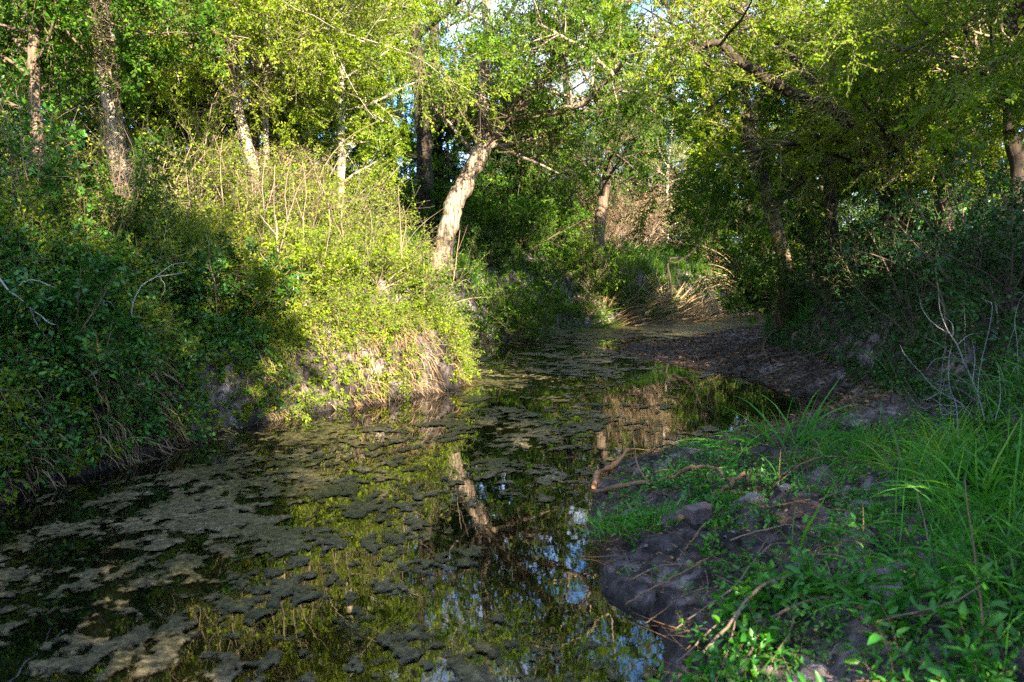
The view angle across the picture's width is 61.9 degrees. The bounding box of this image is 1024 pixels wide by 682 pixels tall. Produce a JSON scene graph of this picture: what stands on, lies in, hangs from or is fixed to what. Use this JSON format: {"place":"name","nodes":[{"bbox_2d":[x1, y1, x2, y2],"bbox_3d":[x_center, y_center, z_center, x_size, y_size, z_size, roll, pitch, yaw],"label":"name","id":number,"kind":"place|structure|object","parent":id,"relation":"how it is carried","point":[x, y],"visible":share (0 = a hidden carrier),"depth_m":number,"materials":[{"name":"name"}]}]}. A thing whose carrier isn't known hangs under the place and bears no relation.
{"place":"outdoors","nodes":[
{"label":"outdoors","id":0,"kind":"place"},
{"bbox_2d":[0,317,839,681],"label":"water","id":1,"kind":"structure","parent":0,"point":[546,593],"depth_m":5.33,"materials":[{"name":"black liquid"}]},
{"bbox_2d":[0,315,829,681],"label":"algae","id":2,"kind":"object","parent":1,"relation":"on","point":[176,505],"visible":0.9,"depth_m":5.77,"materials":[{"name":"green plant"}]},
{"bbox_2d":[0,189,1023,681],"bbox_3d":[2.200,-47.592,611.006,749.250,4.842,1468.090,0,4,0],"label":"ground","id":3,"kind":"structure","parent":0,"point":[616,585],"depth_m":6.92,"materials":[{"name":"soil"}]},
{"bbox_2d":[0,58,100,228],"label":"shrub","id":4,"kind":"object","parent":3,"relation":"on","point":[16,148],"visible":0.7,"depth_m":8.83,"materials":[{"name":"green plant"}]},
{"bbox_2d":[0,8,144,172],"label":"tree","id":5,"kind":"object","parent":3,"relation":"on","point":[88,131],"visible":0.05,"depth_m":16.59,"materials":[{"name":"green plant"}]},
{"bbox_2d":[0,249,155,391],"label":"shrub","id":6,"kind":"object","parent":3,"relation":"on","point":[54,301],"visible":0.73,"depth_m":7.26,"materials":[{"name":"green plant"}]},
{"bbox_2d":[0,11,191,182],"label":"tree","id":7,"kind":"object","parent":3,"relation":"on","point":[138,112],"visible":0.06,"depth_m":16.23,"materials":[{"name":"green plant"}]},
{"bbox_2d":[22,117,192,240],"bbox_3d":[-4.445,-1.669,9.731,1.677,1.662,2.240,0,4,0],"label":"shrub","id":8,"kind":"object","parent":3,"relation":"on","point":[117,201],"visible":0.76,"depth_m":9.44,"materials":[{"name":"green plant"}]},
{"bbox_2d":[0,0,242,187],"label":"tree","id":9,"kind":"object","parent":3,"relation":"on","point":[38,13],"visible":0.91,"depth_m":9.93,"materials":[{"name":"green plant"}]},
{"bbox_2d":[1,17,262,182],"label":"tree","id":10,"kind":"object","parent":3,"relation":"on","point":[141,121],"visible":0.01,"depth_m":17.60,"materials":[{"name":"green plant"}]},
{"bbox_2d":[51,93,239,209],"bbox_3d":[-5.032,-2.529,11.942,2.482,1.779,2.005,4,6,40],"label":"shrub","id":11,"kind":"object","parent":3,"relation":"on","point":[170,142],"visible":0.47,"depth_m":11.76,"materials":[{"name":"green plant"}]},
{"bbox_2d":[84,75,262,219],"bbox_3d":[-4.409,-2.620,11.654,2.489,2.412,3.201,-3,5,-35],"label":"shrub","id":12,"kind":"object","parent":3,"relation":"on","point":[225,152],"visible":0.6,"depth_m":11.87,"materials":[{"name":"green plant"}]},
{"bbox_2d":[11,0,385,209],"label":"tree","id":13,"kind":"object","parent":3,"relation":"on","point":[234,101],"visible":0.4,"depth_m":13.21,"materials":[{"name":"green plant"}]},
{"bbox_2d":[0,0,409,195],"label":"tree","id":14,"kind":"object","parent":3,"relation":"on","point":[208,75],"visible":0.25,"depth_m":12.79,"materials":[{"name":"green plant"}]},
{"bbox_2d":[147,227,309,329],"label":"shrub","id":15,"kind":"object","parent":3,"relation":"on","point":[213,267],"visible":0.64,"depth_m":9.77,"materials":[{"name":"green plant"}]},
{"bbox_2d":[139,31,317,190],"bbox_3d":[-5.927,-6.592,17.208,3.950,9.236,4.565,3,5,34],"label":"tree","id":16,"kind":"object","parent":3,"relation":"on","point":[270,135],"visible":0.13,"depth_m":16.99,"materials":[{"name":"green plant"}]},
{"bbox_2d":[0,283,479,510],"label":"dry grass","id":17,"kind":"structure","parent":3,"relation":"on","point":[168,446],"depth_m":9.70,"materials":[{"name":"plant"}]},
{"bbox_2d":[184,219,301,325],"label":"shrub","id":18,"kind":"object","parent":3,"relation":"on","point":[270,273],"visible":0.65,"depth_m":10.10,"materials":[{"name":"green plant"}]},
{"bbox_2d":[0,68,492,504],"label":"undergrowth","id":19,"kind":"object","parent":3,"relation":"on","point":[233,228],"visible":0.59,"depth_m":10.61,"materials":[{"name":"green plant"}]},
{"bbox_2d":[170,136,329,230],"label":"shrub","id":20,"kind":"object","parent":3,"relation":"on","point":[278,181],"visible":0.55,"depth_m":12.12,"materials":[{"name":"green plant"}]},
{"bbox_2d":[189,143,324,217],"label":"shrub","id":21,"kind":"object","parent":3,"relation":"on","point":[272,174],"visible":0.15,"depth_m":13.20,"materials":[{"name":"plant"}]},
{"bbox_2d":[135,0,427,191],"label":"tree","id":22,"kind":"object","parent":3,"relation":"on","point":[256,140],"visible":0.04,"depth_m":16.82,"materials":[{"name":"green plant"}]},
{"bbox_2d":[188,0,393,187],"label":"tree","id":23,"kind":"object","parent":3,"relation":"on","point":[330,119],"visible":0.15,"depth_m":18.34,"materials":[{"name":"green plant"}]},
{"bbox_2d":[69,0,518,192],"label":"tree","id":24,"kind":"object","parent":3,"relation":"on","point":[311,62],"visible":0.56,"depth_m":13.56,"materials":[{"name":"green plant"}]},
{"bbox_2d":[194,135,404,231],"bbox_3d":[-3.283,-2.339,12.924,2.640,1.792,2.782,3,6,38],"label":"shrub","id":25,"kind":"object","parent":3,"relation":"on","point":[330,189],"visible":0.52,"depth_m":12.90,"materials":[{"name":"green plant"}]},
{"bbox_2d":[247,211,356,297],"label":"shrub","id":26,"kind":"object","parent":3,"relation":"on","point":[306,251],"visible":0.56,"depth_m":11.22,"materials":[{"name":"green plant"}]},
{"bbox_2d":[259,4,402,187],"bbox_3d":[-5.337,-7.860,20.247,5.707,11.544,4.938,0,4,3],"label":"tree","id":27,"kind":"object","parent":3,"relation":"on","point":[357,98],"visible":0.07,"depth_m":20.38,"materials":[{"name":"green plant"}]},
{"bbox_2d":[247,148,419,245],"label":"shrub","id":28,"kind":"object","parent":3,"relation":"on","point":[372,202],"visible":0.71,"depth_m":13.27,"materials":[{"name":"green plant"}]},
{"bbox_2d":[283,33,392,216],"bbox_3d":[-5.011,-6.830,25.585,3.915,7.992,3.976,4,6,44],"label":"tree","id":29,"kind":"object","parent":3,"relation":"on","point":[353,153],"visible":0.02,"depth_m":25.12,"materials":[{"name":"green plant"}]},
{"bbox_2d":[259,0,444,214],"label":"tree","id":30,"kind":"object","parent":3,"relation":"on","point":[393,143],"visible":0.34,"depth_m":19.74,"materials":[{"name":"green plant"}]},
{"bbox_2d":[247,0,513,230],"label":"tree","id":31,"kind":"object","parent":3,"relation":"on","point":[422,158],"visible":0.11,"depth_m":26.53,"materials":[{"name":"green plant"}]},
{"bbox_2d":[334,226,432,295],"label":"shrub","id":32,"kind":"object","parent":3,"relation":"on","point":[366,270],"visible":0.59,"depth_m":12.44,"materials":[{"name":"green plant"}]},
{"bbox_2d":[364,93,413,216],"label":"tree","id":33,"kind":"object","parent":3,"relation":"on","point":[404,136],"visible":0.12,"depth_m":33.28,"materials":[{"name":"green plant"}]},
{"bbox_2d":[375,0,493,231],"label":"tree","id":34,"kind":"object","parent":3,"relation":"on","point":[438,38],"visible":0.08,"depth_m":30.07,"materials":[{"name":"green plant"}]},
{"bbox_2d":[378,149,510,235],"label":"shrub","id":35,"kind":"object","parent":3,"relation":"on","point":[438,204],"visible":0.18,"depth_m":27.98,"materials":[{"name":"green plant"}]},
{"bbox_2d":[390,247,502,320],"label":"shrub","id":36,"kind":"object","parent":3,"relation":"on","point":[439,282],"visible":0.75,"depth_m":13.02,"materials":[{"name":"green plant"}]},
{"bbox_2d":[407,80,490,222],"bbox_3d":[-2.128,-6.187,29.572,2.982,5.994,2.936,1,5,17],"label":"tree","id":37,"kind":"object","parent":3,"relation":"on","point":[442,151],"visible":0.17,"depth_m":29.41,"materials":[{"name":"green plant"}]},
{"bbox_2d":[416,164,534,255],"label":"shrub","id":38,"kind":"object","parent":3,"relation":"on","point":[486,218],"visible":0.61,"depth_m":26.27,"materials":[{"name":"green plant"}]},
{"bbox_2d":[439,214,529,271],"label":"shrub","id":39,"kind":"object","parent":3,"relation":"on","point":[490,244],"visible":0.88,"depth_m":24.59,"materials":[{"name":"green plant"}]},
{"bbox_2d":[474,99,540,233],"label":"tree","id":40,"kind":"object","parent":3,"relation":"on","point":[495,157],"visible":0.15,"depth_m":32.09,"materials":[{"name":"green plant"}]},
{"bbox_2d":[218,192,804,357],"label":"undergrowth","id":41,"kind":"object","parent":3,"relation":"on","point":[520,276],"visible":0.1,"depth_m":28.15,"materials":[{"name":"green plant"}]},
{"bbox_2d":[457,134,575,231],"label":"shrub","id":42,"kind":"object","parent":3,"relation":"on","point":[514,192],"visible":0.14,"depth_m":32.71,"materials":[{"name":"green plant"}]},
{"bbox_2d":[471,169,592,263],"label":"shrub","id":43,"kind":"object","parent":3,"relation":"on","point":[535,217],"visible":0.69,"depth_m":28.52,"materials":[{"name":"green plant"}]},
{"bbox_2d":[500,103,570,230],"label":"tree","id":44,"kind":"object","parent":3,"relation":"on","point":[540,182],"visible":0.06,"depth_m":33.18,"materials":[{"name":"green plant"}]},
{"bbox_2d":[468,261,604,342],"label":"shrub","id":45,"kind":"object","parent":3,"relation":"on","point":[518,315],"visible":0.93,"depth_m":21.85,"materials":[{"name":"green plant"}]},
{"bbox_2d":[505,174,596,252],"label":"shrub","id":46,"kind":"object","parent":3,"relation":"on","point":[568,210],"visible":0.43,"depth_m":30.31,"materials":[{"name":"green plant"}]},
{"bbox_2d":[384,0,741,284],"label":"leaning tree","id":47,"kind":"object","parent":3,"relation":"on","point":[560,45],"visible":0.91,"depth_m":20.51,"materials":[{"name":"green plant"}]},
{"bbox_2d":[499,0,668,242],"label":"tree","id":48,"kind":"object","parent":3,"relation":"on","point":[624,174],"visible":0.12,"depth_m":31.46,"materials":[{"name":"green plant"}]},
{"bbox_2d":[543,277,629,329],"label":"grass tuft","id":49,"kind":"object","parent":3,"relation":"on","point":[606,324],"visible":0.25,"depth_m":27.42,"materials":[{"name":"green plant"}]},
{"bbox_2d":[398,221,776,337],"bbox_3d":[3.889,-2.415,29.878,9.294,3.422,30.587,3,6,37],"label":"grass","id":50,"kind":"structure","parent":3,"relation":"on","point":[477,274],"depth_m":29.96,"materials":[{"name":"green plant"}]},
{"bbox_2d":[535,148,640,238],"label":"shrub","id":51,"kind":"object","parent":3,"relation":"on","point":[588,197],"visible":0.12,"depth_m":34.72,"materials":[{"name":"green plant"}]},
{"bbox_2d":[548,185,651,249],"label":"shrub","id":52,"kind":"object","parent":3,"relation":"on","point":[608,219],"visible":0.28,"depth_m":32.68,"materials":[{"name":"plant"}]},
{"bbox_2d":[540,209,672,290],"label":"shrub","id":53,"kind":"object","parent":3,"relation":"on","point":[585,254],"visible":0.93,"depth_m":28.61,"materials":[{"name":"green plant"}]},
{"bbox_2d":[572,503,643,552],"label":"grass tuft","id":54,"kind":"object","parent":3,"relation":"on","point":[611,529],"visible":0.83,"depth_m":5.32,"materials":[{"name":"plant"}]},
{"bbox_2d":[555,268,663,327],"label":"reed clump","id":55,"kind":"object","parent":3,"relation":"on","point":[631,314],"visible":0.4,"depth_m":28.52,"materials":[{"name":"plant"}]},
{"bbox_2d":[584,258,635,302],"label":"shrub","id":56,"kind":"object","parent":3,"relation":"on","point":[610,283],"visible":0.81,"depth_m":28.83,"materials":[{"name":"green plant"}]},
{"bbox_2d":[535,0,688,276],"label":"tree","id":57,"kind":"object","parent":3,"relation":"on","point":[603,186],"visible":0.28,"depth_m":28.96,"materials":[{"name":"green plant"}]},
{"bbox_2d":[578,521,667,579],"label":"grass tuft","id":58,"kind":"object","parent":3,"relation":"on","point":[600,549],"visible":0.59,"depth_m":5.08,"materials":[{"name":"green plant"}]},
{"bbox_2d":[588,98,665,239],"bbox_3d":[4.979,-7.241,37.499,3.426,6.993,3.479,2,5,24],"label":"tree","id":59,"kind":"object","parent":3,"relation":"on","point":[640,147],"visible":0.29,"depth_m":37.09,"materials":[{"name":"green plant"}]},
{"bbox_2d":[571,166,683,253],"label":"shrub","id":60,"kind":"object","parent":3,"relation":"on","point":[626,225],"visible":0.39,"depth_m":33.34,"materials":[{"name":"plant"}]},
{"bbox_2d":[557,254,708,325],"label":"reed clump","id":61,"kind":"object","parent":3,"relation":"on","point":[666,308],"visible":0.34,"depth_m":30.25,"materials":[{"name":"plant"}]},
{"bbox_2d":[580,160,689,255],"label":"shrub","id":62,"kind":"object","parent":3,"relation":"on","point":[653,221],"visible":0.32,"depth_m":36.38,"materials":[{"name":"plant"}]},
{"bbox_2d":[593,491,715,537],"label":"grass tuft","id":63,"kind":"object","parent":3,"relation":"on","point":[666,508],"visible":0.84,"depth_m":5.30,"materials":[{"name":"plant"}]},
{"bbox_2d":[592,413,730,493],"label":"fallen branch","id":64,"kind":"object","parent":3,"relation":"on","point":[680,472],"visible":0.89,"depth_m":6.06,"materials":[{"name":"wood"}]},
{"bbox_2d":[630,74,704,244],"bbox_3d":[6.969,-7.721,37.445,3.555,8.312,4.109,0,4,-3],"label":"tree","id":65,"kind":"object","parent":3,"relation":"on","point":[676,153],"visible":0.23,"depth_m":37.51,"materials":[{"name":"green plant"}]},
{"bbox_2d":[612,254,737,322],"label":"reed clump","id":66,"kind":"object","parent":3,"relation":"on","point":[699,310],"visible":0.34,"depth_m":31.72,"materials":[{"name":"plant"}]},
{"bbox_2d":[683,501,713,525],"bbox_3d":[1.122,1.039,5.133,0.159,0.115,0.114,-2,5,-20],"label":"rock","id":67,"kind":"object","parent":3,"relation":"on","point":[699,513],"visible":0.92,"depth_m":5.09,"materials":[{"name":"stone"}]},
{"bbox_2d":[665,112,731,245],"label":"tree","id":68,"kind":"object","parent":3,"relation":"on","point":[690,161],"visible":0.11,"depth_m":39.17,"materials":[{"name":"green plant"}]},
{"bbox_2d":[670,191,756,269],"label":"shrub","id":69,"kind":"object","parent":3,"relation":"on","point":[720,232],"visible":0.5,"depth_m":36.40,"materials":[{"name":"green plant"}]},
{"bbox_2d":[620,0,821,331],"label":"tree","id":70,"kind":"object","parent":3,"relation":"on","point":[780,232],"visible":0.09,"depth_m":19.19,"materials":[{"name":"green plant"}]},
{"bbox_2d":[670,575,797,681],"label":"stick","id":71,"kind":"object","parent":3,"relation":"on","point":[735,616],"visible":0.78,"depth_m":3.66,"materials":[{"name":"wood"}]},
{"bbox_2d":[660,372,870,463],"bbox_3d":[2.304,0.605,6.889,2.109,0.754,1.532,-4,6,-39],"label":"grass tuft","id":72,"kind":"object","parent":3,"relation":"on","point":[803,433],"visible":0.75,"depth_m":6.81,"materials":[{"name":"green plant"}]},
{"bbox_2d":[727,144,813,314],"bbox_3d":[10.900,-4.606,35.834,3.915,7.992,3.976,-1,4,-8],"label":"tree","id":73,"kind":"object","parent":3,"relation":"on","point":[742,228],"visible":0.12,"depth_m":35.37,"materials":[{"name":"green plant"}]},
{"bbox_2d":[753,600,789,652],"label":"weed","id":74,"kind":"object","parent":3,"relation":"on","point":[770,620],"visible":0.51,"depth_m":3.57,"materials":[{"name":"green plant"}]},
{"bbox_2d":[748,252,818,330],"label":"shrub","id":75,"kind":"object","parent":3,"relation":"on","point":[769,263],"visible":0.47,"depth_m":18.41,"materials":[{"name":"green plant"}]},
{"bbox_2d":[733,596,840,680],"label":"stick","id":76,"kind":"object","parent":3,"relation":"on","point":[776,615],"visible":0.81,"depth_m":3.63,"materials":[{"name":"wood"}]},
{"bbox_2d":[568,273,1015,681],"bbox_3d":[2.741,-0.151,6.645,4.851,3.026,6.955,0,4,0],"label":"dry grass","id":77,"kind":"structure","parent":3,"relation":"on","point":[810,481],"depth_m":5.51,"materials":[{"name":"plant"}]},
{"bbox_2d":[623,0,962,327],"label":"tree","id":78,"kind":"object","parent":3,"relation":"on","point":[712,198],"visible":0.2,"depth_m":16.17,"materials":[{"name":"green plant"}]},
{"bbox_2d":[718,199,877,292],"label":"shrub","id":79,"kind":"object","parent":3,"relation":"on","point":[724,239],"visible":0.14,"depth_m":27.06,"materials":[{"name":"green plant"}]},
{"bbox_2d":[579,249,1023,681],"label":"grass","id":80,"kind":"structure","parent":3,"relation":"on","point":[1014,516],"depth_m":4.82,"materials":[{"name":"green plant"}]},
{"bbox_2d":[582,227,1023,681],"bbox_3d":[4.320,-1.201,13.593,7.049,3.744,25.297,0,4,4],"label":"leaf litter","id":81,"kind":"object","parent":3,"relation":"on","point":[728,370],"visible":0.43,"depth_m":7.76,"materials":[{"name":"brown plant"}]},
{"bbox_2d":[586,263,1023,681],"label":"ground cover","id":82,"kind":"object","parent":3,"relation":"on","point":[739,649],"visible":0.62,"depth_m":4.27,"materials":[{"name":"green plant"}]},
{"bbox_2d":[600,0,1023,270],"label":"leaning tree","id":83,"kind":"object","parent":3,"relation":"on","point":[739,56],"visible":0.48,"depth_m":12.77,"materials":[{"name":"green plant"}]},
{"bbox_2d":[766,74,863,247],"bbox_3d":[8.726,-4.953,23.678,3.082,6.194,3.034,-1,5,-12],"label":"tree","id":84,"kind":"object","parent":3,"relation":"on","point":[806,216],"visible":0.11,"depth_m":23.92,"materials":[{"name":"green plant"}]},
{"bbox_2d":[768,198,875,311],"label":"shrub","id":85,"kind":"object","parent":3,"relation":"on","point":[813,259],"visible":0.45,"depth_m":14.76,"materials":[{"name":"green plant"}]},
{"bbox_2d":[733,543,1023,681],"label":"weed","id":86,"kind":"object","parent":3,"relation":"on","point":[975,655],"visible":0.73,"depth_m":3.10,"materials":[{"name":"green plant"}]},
{"bbox_2d":[795,506,978,572],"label":"grass tuft","id":87,"kind":"object","parent":3,"relation":"on","point":[874,540],"visible":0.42,"depth_m":4.30,"materials":[{"name":"plant"}]},
{"bbox_2d":[751,0,1023,233],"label":"tree","id":88,"kind":"object","parent":3,"relation":"on","point":[1008,87],"visible":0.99,"depth_m":8.47,"materials":[{"name":"green plant"}]},
{"bbox_2d":[753,0,1023,252],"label":"tree","id":89,"kind":"object","parent":3,"relation":"on","point":[870,105],"visible":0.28,"depth_m":11.02,"materials":[{"name":"green plant"}]},
{"bbox_2d":[813,178,966,318],"bbox_3d":[5.567,-1.447,13.024,2.299,2.303,2.203,0,4,0],"label":"shrub","id":90,"kind":"object","parent":3,"relation":"on","point":[860,277],"visible":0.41,"depth_m":12.66,"materials":[{"name":"green plant"}]},
{"bbox_2d":[759,142,1023,451],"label":"undergrowth","id":91,"kind":"object","parent":3,"relation":"on","point":[914,356],"visible":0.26,"depth_m":9.14,"materials":[{"name":"green plant"}]},
{"bbox_2d":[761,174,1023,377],"bbox_3d":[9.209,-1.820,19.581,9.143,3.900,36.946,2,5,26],"label":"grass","id":92,"kind":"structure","parent":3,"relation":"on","point":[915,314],"depth_m":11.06,"materials":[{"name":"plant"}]},
{"bbox_2d":[841,613,965,681],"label":"weed","id":93,"kind":"object","parent":3,"relation":"on","point":[908,647],"visible":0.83,"depth_m":3.08,"materials":[{"name":"green plant"}]},
{"bbox_2d":[823,192,984,341],"bbox_3d":[5.571,-0.754,10.687,2.956,2.189,2.132,0,4,0],"label":"shrub","id":94,"kind":"object","parent":3,"relation":"on","point":[905,287],"visible":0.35,"depth_m":10.79,"materials":[{"name":"green plant"}]},
{"bbox_2d":[794,536,1019,643],"bbox_3d":[1.569,1.013,3.500,0.745,0.497,0.678,-1,5,-16],"label":"grass tuft","id":95,"kind":"object","parent":3,"relation":"on","point":[917,581],"visible":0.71,"depth_m":3.53,"materials":[{"name":"plant"}]},
{"bbox_2d":[793,461,1023,587],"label":"grass tuft","id":96,"kind":"object","parent":3,"relation":"on","point":[968,542],"visible":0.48,"depth_m":4.09,"materials":[{"name":"plant"}]},
{"bbox_2d":[817,146,1023,323],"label":"shrub","id":97,"kind":"object","parent":3,"relation":"on","point":[947,219],"visible":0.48,"depth_m":9.12,"materials":[{"name":"green plant"}]},
{"bbox_2d":[822,491,1023,626],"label":"grass tuft","id":98,"kind":"object","parent":3,"relation":"on","point":[985,586],"visible":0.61,"depth_m":3.50,"materials":[{"name":"plant"}]},
{"bbox_2d":[829,420,1017,497],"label":"grass tuft","id":99,"kind":"object","parent":3,"relation":"on","point":[885,465],"visible":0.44,"depth_m":5.42,"materials":[{"name":"plant"}]},
{"bbox_2d":[831,395,1023,496],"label":"grass tuft","id":100,"kind":"object","parent":3,"relation":"on","point":[961,434],"visible":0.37,"depth_m":5.42,"materials":[{"name":"plant"}]},
{"bbox_2d":[852,396,1022,467],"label":"grass tuft","id":101,"kind":"object","parent":3,"relation":"on","point":[966,428],"visible":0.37,"depth_m":5.87,"materials":[{"name":"plant"}]},
{"bbox_2d":[852,413,1023,546],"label":"grass tuft","id":102,"kind":"object","parent":3,"relation":"on","point":[986,488],"visible":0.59,"depth_m":4.55,"materials":[{"name":"plant"}]},
{"bbox_2d":[859,408,1023,536],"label":"grass tuft","id":103,"kind":"object","parent":3,"relation":"on","point":[961,490],"visible":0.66,"depth_m":4.44,"materials":[{"name":"plant"}]},
{"bbox_2d":[877,523,1023,611],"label":"weed","id":104,"kind":"object","parent":3,"relation":"on","point":[945,573],"visible":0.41,"depth_m":3.55,"materials":[{"name":"green plant"}]},
{"bbox_2d":[878,137,1023,331],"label":"shrub","id":105,"kind":"object","parent":3,"relation":"on","point":[972,240],"visible":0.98,"depth_m":7.17,"materials":[{"name":"green plant"}]},
{"bbox_2d":[913,297,1000,431],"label":"dead weed","id":106,"kind":"object","parent":3,"relation":"on","point":[975,388],"visible":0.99,"depth_m":5.62,"materials":[{"name":"plant"}]},
{"bbox_2d":[15,0,1020,241],"label":"sky","id":107,"kind":"structure","parent":0,"point":[492,5],"materials":[{"name":"white"}]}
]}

